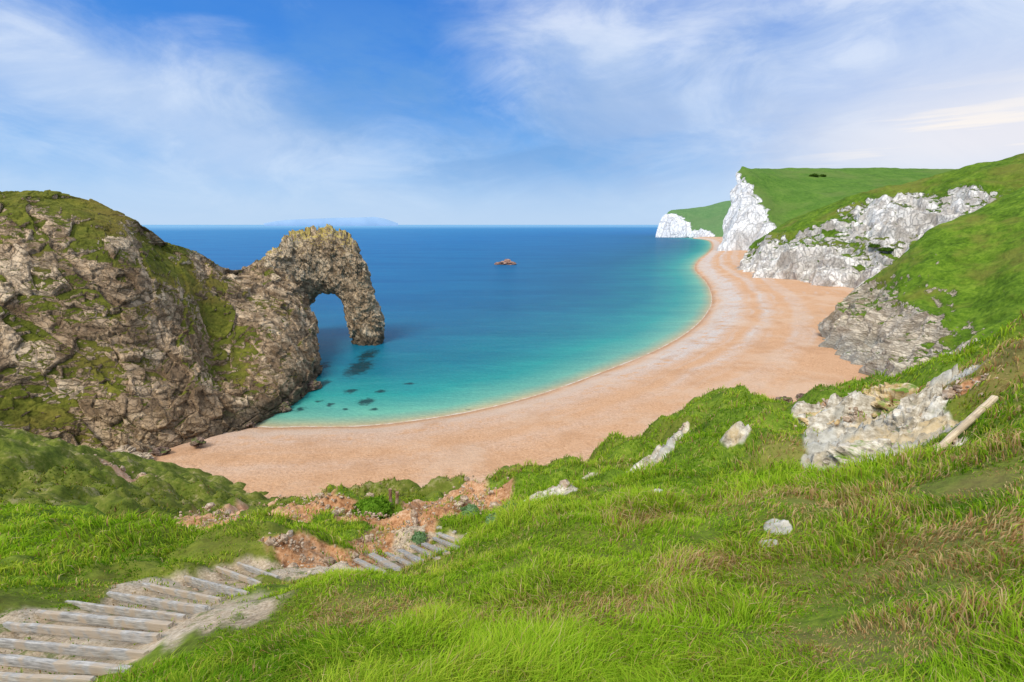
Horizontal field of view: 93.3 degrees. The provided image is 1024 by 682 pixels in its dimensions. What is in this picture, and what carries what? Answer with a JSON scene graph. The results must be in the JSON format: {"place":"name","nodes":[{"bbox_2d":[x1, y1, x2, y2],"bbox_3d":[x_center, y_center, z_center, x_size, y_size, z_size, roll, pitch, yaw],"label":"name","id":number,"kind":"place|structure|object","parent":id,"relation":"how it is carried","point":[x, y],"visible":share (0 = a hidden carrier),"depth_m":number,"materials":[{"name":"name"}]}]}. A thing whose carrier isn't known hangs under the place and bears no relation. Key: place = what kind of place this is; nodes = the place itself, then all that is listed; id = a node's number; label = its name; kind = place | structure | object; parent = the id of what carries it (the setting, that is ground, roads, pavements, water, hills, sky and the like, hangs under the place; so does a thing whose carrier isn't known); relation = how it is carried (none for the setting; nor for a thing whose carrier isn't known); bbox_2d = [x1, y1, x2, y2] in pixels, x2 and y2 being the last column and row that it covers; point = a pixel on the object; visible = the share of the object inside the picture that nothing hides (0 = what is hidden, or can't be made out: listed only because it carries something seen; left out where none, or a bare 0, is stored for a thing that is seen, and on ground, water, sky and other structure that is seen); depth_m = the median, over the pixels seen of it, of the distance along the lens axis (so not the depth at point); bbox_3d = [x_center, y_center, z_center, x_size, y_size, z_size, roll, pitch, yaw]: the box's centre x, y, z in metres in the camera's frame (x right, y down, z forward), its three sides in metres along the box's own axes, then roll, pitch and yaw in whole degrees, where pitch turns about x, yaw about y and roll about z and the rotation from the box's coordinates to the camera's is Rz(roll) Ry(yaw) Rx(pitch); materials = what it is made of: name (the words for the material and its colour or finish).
{"place":"outdoors","nodes":[
{"label":"outdoors","id":0,"kind":"place"},
{"bbox_2d":[0,190,322,452],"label":"headland","id":1,"kind":"structure","parent":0,"point":[118,329],"depth_m":92.72,"materials":[{"name":"brown stone"}]},
{"bbox_2d":[275,401,291,413],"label":"boulder","id":2,"kind":"object","parent":1,"relation":"on","point":[283,407],"visible":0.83,"depth_m":105.60,"materials":[{"name":"stone"}]},
{"bbox_2d":[264,217,397,225],"bbox_3d":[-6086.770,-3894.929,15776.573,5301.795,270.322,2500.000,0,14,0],"label":"island","id":3,"kind":"structure","parent":0,"point":[367,221],"depth_m":14568.42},
{"bbox_2d":[142,225,711,427],"bbox_3d":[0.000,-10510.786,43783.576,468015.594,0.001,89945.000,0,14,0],"label":"sea","id":4,"kind":"structure","parent":0,"point":[470,326],"depth_m":234.03,"materials":[{"name":"liquid"}]},
{"bbox_2d":[307,379,322,390],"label":"boulder","id":5,"kind":"object","parent":4,"relation":"in","point":[312,385],"visible":0.59,"depth_m":119.90,"materials":[{"name":"stone"}]},
{"bbox_2d":[256,224,384,345],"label":"rock arch","id":6,"kind":"object","parent":4,"relation":"in","point":[327,259],"visible":0.77,"depth_m":159.01,"materials":[{"name":"stone"}]},
{"bbox_2d":[494,259,515,264],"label":"sea rock","id":7,"kind":"object","parent":4,"relation":"in","point":[507,262],"visible":0.62,"depth_m":494.31,"materials":[{"name":"stone"}]},
{"bbox_2d":[151,237,868,497],"bbox_3d":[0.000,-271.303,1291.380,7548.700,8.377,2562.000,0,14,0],"label":"beach","id":8,"kind":"structure","parent":0,"point":[760,336],"depth_m":98.93,"materials":[{"name":"beige sand"}]},
{"bbox_2d":[111,444,143,452],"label":"boulder","id":9,"kind":"object","parent":8,"relation":"on","point":[122,448],"visible":0.28,"depth_m":78.46,"materials":[{"name":"grey stone"}]},
{"bbox_2d":[132,452,153,459],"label":"boulder","id":10,"kind":"object","parent":8,"relation":"on","point":[147,455],"visible":0.27,"depth_m":76.73,"materials":[{"name":"grey stone"}]},
{"bbox_2d":[148,446,170,456],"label":"boulder","id":11,"kind":"object","parent":8,"relation":"on","point":[160,451],"visible":0.97,"depth_m":79.35,"materials":[{"name":"stone"}]},
{"bbox_2d":[190,437,205,446],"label":"boulder","id":12,"kind":"object","parent":8,"relation":"on","point":[197,441],"visible":1,"depth_m":83.01,"materials":[{"name":"stone"}]},
{"bbox_2d":[243,421,256,427],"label":"boulder","id":13,"kind":"object","parent":8,"relation":"on","point":[252,424],"visible":0.37,"depth_m":97.24,"materials":[{"name":"stone"}]},
{"bbox_2d":[775,396,792,402],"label":"boulder","id":14,"kind":"object","parent":8,"relation":"on","point":[786,398],"visible":0.37,"depth_m":97.78,"materials":[{"name":"stone"}]},
{"bbox_2d":[795,393,803,399],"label":"boulder","id":15,"kind":"object","parent":8,"relation":"on","point":[799,395],"visible":0.37,"depth_m":100.97,"materials":[{"name":"grey stone"}]},
{"bbox_2d":[0,310,1023,681],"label":"hillside ground","id":16,"kind":"structure","parent":0,"point":[22,453],"depth_m":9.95,"materials":[{"name":"green plant"}]},
{"bbox_2d":[0,672,96,681],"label":"timber step","id":17,"kind":"object","parent":16,"relation":"on","point":[14,677],"visible":0.99,"depth_m":4.72,"materials":[{"name":"grey wood"}]},
{"bbox_2d":[0,654,131,675],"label":"timber step","id":18,"kind":"object","parent":16,"relation":"on","point":[68,666],"visible":0.88,"depth_m":4.86,"materials":[{"name":"grey wood"}]},
{"bbox_2d":[0,638,149,659],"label":"timber step","id":19,"kind":"object","parent":16,"relation":"on","point":[87,650],"visible":0.95,"depth_m":5.18,"materials":[{"name":"grey wood"}]},
{"bbox_2d":[2,621,162,643],"bbox_3d":[-5.124,3.404,5.660,3.312,0.115,0.054,-12,8,23],"label":"timber step","id":20,"kind":"object","parent":16,"relation":"on","point":[108,634],"visible":0.96,"depth_m":5.53,"materials":[{"name":"grey wood"}]},
{"bbox_2d":[35,609,174,631],"bbox_3d":[-5.189,3.491,6.051,3.302,0.116,0.066,-13,7,26],"label":"timber step","id":21,"kind":"object","parent":16,"relation":"on","point":[127,622],"visible":0.98,"depth_m":5.90,"materials":[{"name":"grey wood"}]},
{"bbox_2d":[65,600,187,621],"bbox_3d":[-5.294,3.614,6.483,3.906,0.116,0.044,-16,4,31],"label":"timber step","id":22,"kind":"object","parent":16,"relation":"on","point":[136,613],"visible":0.85,"depth_m":6.22,"materials":[{"name":"grey wood"}]},
{"bbox_2d":[106,591,210,613],"bbox_3d":[-5.096,3.667,6.800,4.135,0.114,0.058,-19,0,36],"label":"timber step","id":23,"kind":"object","parent":16,"relation":"on","point":[185,607],"visible":0.88,"depth_m":6.47,"materials":[{"name":"grey wood"}]},
{"bbox_2d":[142,582,221,602],"bbox_3d":[-5.287,3.995,7.660,2.846,0.115,0.049,-14,4,34],"label":"timber step","id":24,"kind":"object","parent":16,"relation":"on","point":[191,595],"visible":0.89,"depth_m":7.54,"materials":[{"name":"grey wood"}]},
{"bbox_2d":[184,575,249,595],"bbox_3d":[-4.977,4.056,8.011,4.122,0.114,0.054,-22,-5,43],"label":"timber step","id":25,"kind":"object","parent":16,"relation":"on","point":[226,589],"visible":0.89,"depth_m":7.77,"materials":[{"name":"grey wood"}]},
{"bbox_2d":[216,566,261,584],"bbox_3d":[-5.367,4.623,9.481,1.784,0.114,0.054,-7,7,35],"label":"timber step","id":26,"kind":"object","parent":16,"relation":"on","point":[237,576],"visible":0.88,"depth_m":9.46,"materials":[{"name":"grey wood"}]},
{"bbox_2d":[237,561,278,577],"bbox_3d":[-5.135,4.637,9.731,1.739,0.113,0.053,-9,6,37],"label":"timber step","id":27,"kind":"object","parent":16,"relation":"on","point":[252,569],"visible":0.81,"depth_m":9.77,"materials":[{"name":"grey wood"}]},
{"bbox_2d":[353,558,385,572],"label":"timber step","id":28,"kind":"object","parent":16,"relation":"on","point":[365,564],"visible":0.69,"depth_m":10.27,"materials":[{"name":"grey wood"}]},
{"bbox_2d":[351,494,392,519],"bbox_3d":[-5.651,6.661,19.232,1.758,0.668,1.713,0,14,0],"label":"shrub","id":29,"kind":"object","parent":16,"relation":"on","point":[376,505],"visible":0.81,"depth_m":19.14,"materials":[{"name":"green plant"}]},
{"bbox_2d":[368,552,401,570],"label":"timber step","id":30,"kind":"object","parent":16,"relation":"on","point":[386,563],"visible":0.93,"depth_m":10.12,"materials":[{"name":"grey wood"}]},
{"bbox_2d":[388,488,392,504],"bbox_3d":[-5.039,6.545,20.050,0.132,0.917,0.130,0,14,0],"label":"timber post","id":31,"kind":"object","parent":16,"relation":"on","point":[390,494],"visible":0.69,"depth_m":19.96,"materials":[{"name":"brown wood"}]},
{"bbox_2d":[395,491,398,504],"bbox_3d":[-4.786,6.600,20.116,0.131,0.709,0.130,4,14,-1],"label":"timber post","id":32,"kind":"object","parent":16,"relation":"on","point":[397,498],"visible":0.9,"depth_m":20.07,"materials":[{"name":"brown wood"}]},
{"bbox_2d":[384,552,411,565],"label":"timber step","id":33,"kind":"object","parent":16,"relation":"on","point":[400,560],"visible":0.67,"depth_m":10.77,"materials":[{"name":"grey wood"}]},
{"bbox_2d":[397,549,423,562],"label":"timber step","id":34,"kind":"object","parent":16,"relation":"on","point":[410,556],"visible":0.89,"depth_m":10.53,"materials":[{"name":"grey wood"}]},
{"bbox_2d":[410,530,426,544],"bbox_3d":[-2.618,5.497,13.580,0.488,0.235,0.501,-7,15,-26],"label":"leafy plant","id":35,"kind":"object","parent":16,"relation":"on","point":[418,537],"visible":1,"depth_m":13.50,"materials":[{"name":"green plant"}]},
{"bbox_2d":[409,544,440,559],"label":"timber step","id":36,"kind":"object","parent":16,"relation":"on","point":[417,548],"visible":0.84,"depth_m":10.70,"materials":[{"name":"grey wood"}]},
{"bbox_2d":[421,542,448,554],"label":"timber step","id":37,"kind":"object","parent":16,"relation":"on","point":[428,546],"visible":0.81,"depth_m":10.78,"materials":[{"name":"grey wood"}]},
{"bbox_2d":[432,537,457,549],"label":"timber step","id":38,"kind":"object","parent":16,"relation":"on","point":[445,543],"visible":0.89,"depth_m":10.64,"materials":[{"name":"grey wood"}]},
{"bbox_2d":[436,532,457,541],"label":"timber step","id":39,"kind":"object","parent":16,"relation":"on","point":[444,536],"visible":0.86,"depth_m":13.45,"materials":[{"name":"grey wood"}]},
{"bbox_2d":[460,503,480,516],"bbox_3d":[-1.446,5.757,16.496,0.686,0.298,0.690,-8,16,-31],"label":"leafy plant","id":40,"kind":"object","parent":16,"relation":"on","point":[469,507],"visible":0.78,"depth_m":16.43,"materials":[{"name":"green plant"}]},
{"bbox_2d":[485,513,496,522],"bbox_3d":[-0.358,3.862,10.487,0.473,0.200,0.506,0,14,0],"label":"leafy plant","id":41,"kind":"object","parent":16,"relation":"on","point":[489,518],"visible":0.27,"depth_m":10.49,"materials":[{"name":"green plant"}]},
{"bbox_2d":[0,353,997,674],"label":"rubble","id":42,"kind":"object","parent":16,"relation":"on","point":[330,561],"visible":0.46,"depth_m":14.05,"materials":[{"name":"stone"}]},
{"bbox_2d":[500,500,520,510],"bbox_3d":[0.004,3.663,10.525,0.554,0.209,0.585,11,18,39],"label":"leafy plant","id":43,"kind":"object","parent":16,"relation":"on","point":[509,505],"visible":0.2,"depth_m":10.58,"materials":[{"name":"green plant"}]},
{"bbox_2d":[798,408,839,424],"bbox_3d":[8.323,2.280,13.043,1.228,0.620,1.137,-9,16,-33],"label":"yellow rock","id":44,"kind":"object","parent":16,"relation":"on","point":[805,420],"visible":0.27,"depth_m":12.88,"materials":[{"name":"beige stone"}]},
{"bbox_2d":[822,438,893,465],"bbox_3d":[7.343,2.525,9.667,2.099,1.138,1.459,7,15,26],"label":"chalk rock","id":45,"kind":"object","parent":16,"relation":"on","point":[847,448],"visible":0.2,"depth_m":9.62,"materials":[{"name":"grey stone"}]},
{"bbox_2d":[862,382,918,418],"bbox_3d":[10.209,1.799,12.789,1.601,1.311,2.238,1,14,5],"label":"yellow rock","id":46,"kind":"object","parent":16,"relation":"on","point":[888,396],"visible":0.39,"depth_m":12.70,"materials":[{"name":"beige stone"}]},
{"bbox_2d":[881,396,922,432],"bbox_3d":[8.563,1.994,10.487,1.452,1.478,1.370,3,14,11],"label":"chalk rock","id":47,"kind":"object","parent":16,"relation":"on","point":[906,414],"visible":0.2,"depth_m":10.35,"materials":[{"name":"grey stone"}]},
{"bbox_2d":[934,395,998,450],"bbox_3d":[7.357,1.369,7.856,2.110,0.103,0.112,-24,23,-22],"label":"timber post","id":48,"kind":"object","parent":16,"relation":"on","point":[959,429],"visible":0.78,"depth_m":7.85,"materials":[{"name":"beige wood"}]},
{"bbox_2d":[0,0,1023,224],"label":"sky","id":49,"kind":"structure","parent":0,"point":[152,112],"materials":[{"name":"blue"}]},
{"bbox_2d":[656,200,730,237],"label":"chalk point","id":50,"kind":"structure","parent":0,"point":[706,221],"depth_m":1537.83,"materials":[{"name":"green plant"}]},
{"bbox_2d":[717,166,953,250],"bbox_3d":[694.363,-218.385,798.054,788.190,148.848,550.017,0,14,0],"label":"green headland","id":51,"kind":"structure","parent":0,"point":[764,201],"depth_m":729.27,"materials":[{"name":"green plant"}]},
{"bbox_2d":[737,153,1023,288],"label":"chalk cliff","id":52,"kind":"structure","parent":0,"point":[827,245],"depth_m":314.47,"materials":[{"name":"white stone"}]},
{"bbox_2d":[868,243,880,247],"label":"shrub","id":53,"kind":"object","parent":52,"relation":"on","point":[874,245],"visible":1,"depth_m":283.72,"materials":[{"name":"green plant"}]},
{"bbox_2d":[877,247,892,251],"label":"shrub","id":54,"kind":"object","parent":52,"relation":"on","point":[882,249],"visible":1,"depth_m":273.89,"materials":[{"name":"green plant"}]},
{"bbox_2d":[818,186,1023,376],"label":"grassy spur","id":55,"kind":"structure","parent":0,"point":[952,285],"depth_m":128.59,"materials":[{"name":"green plant"}]}
]}

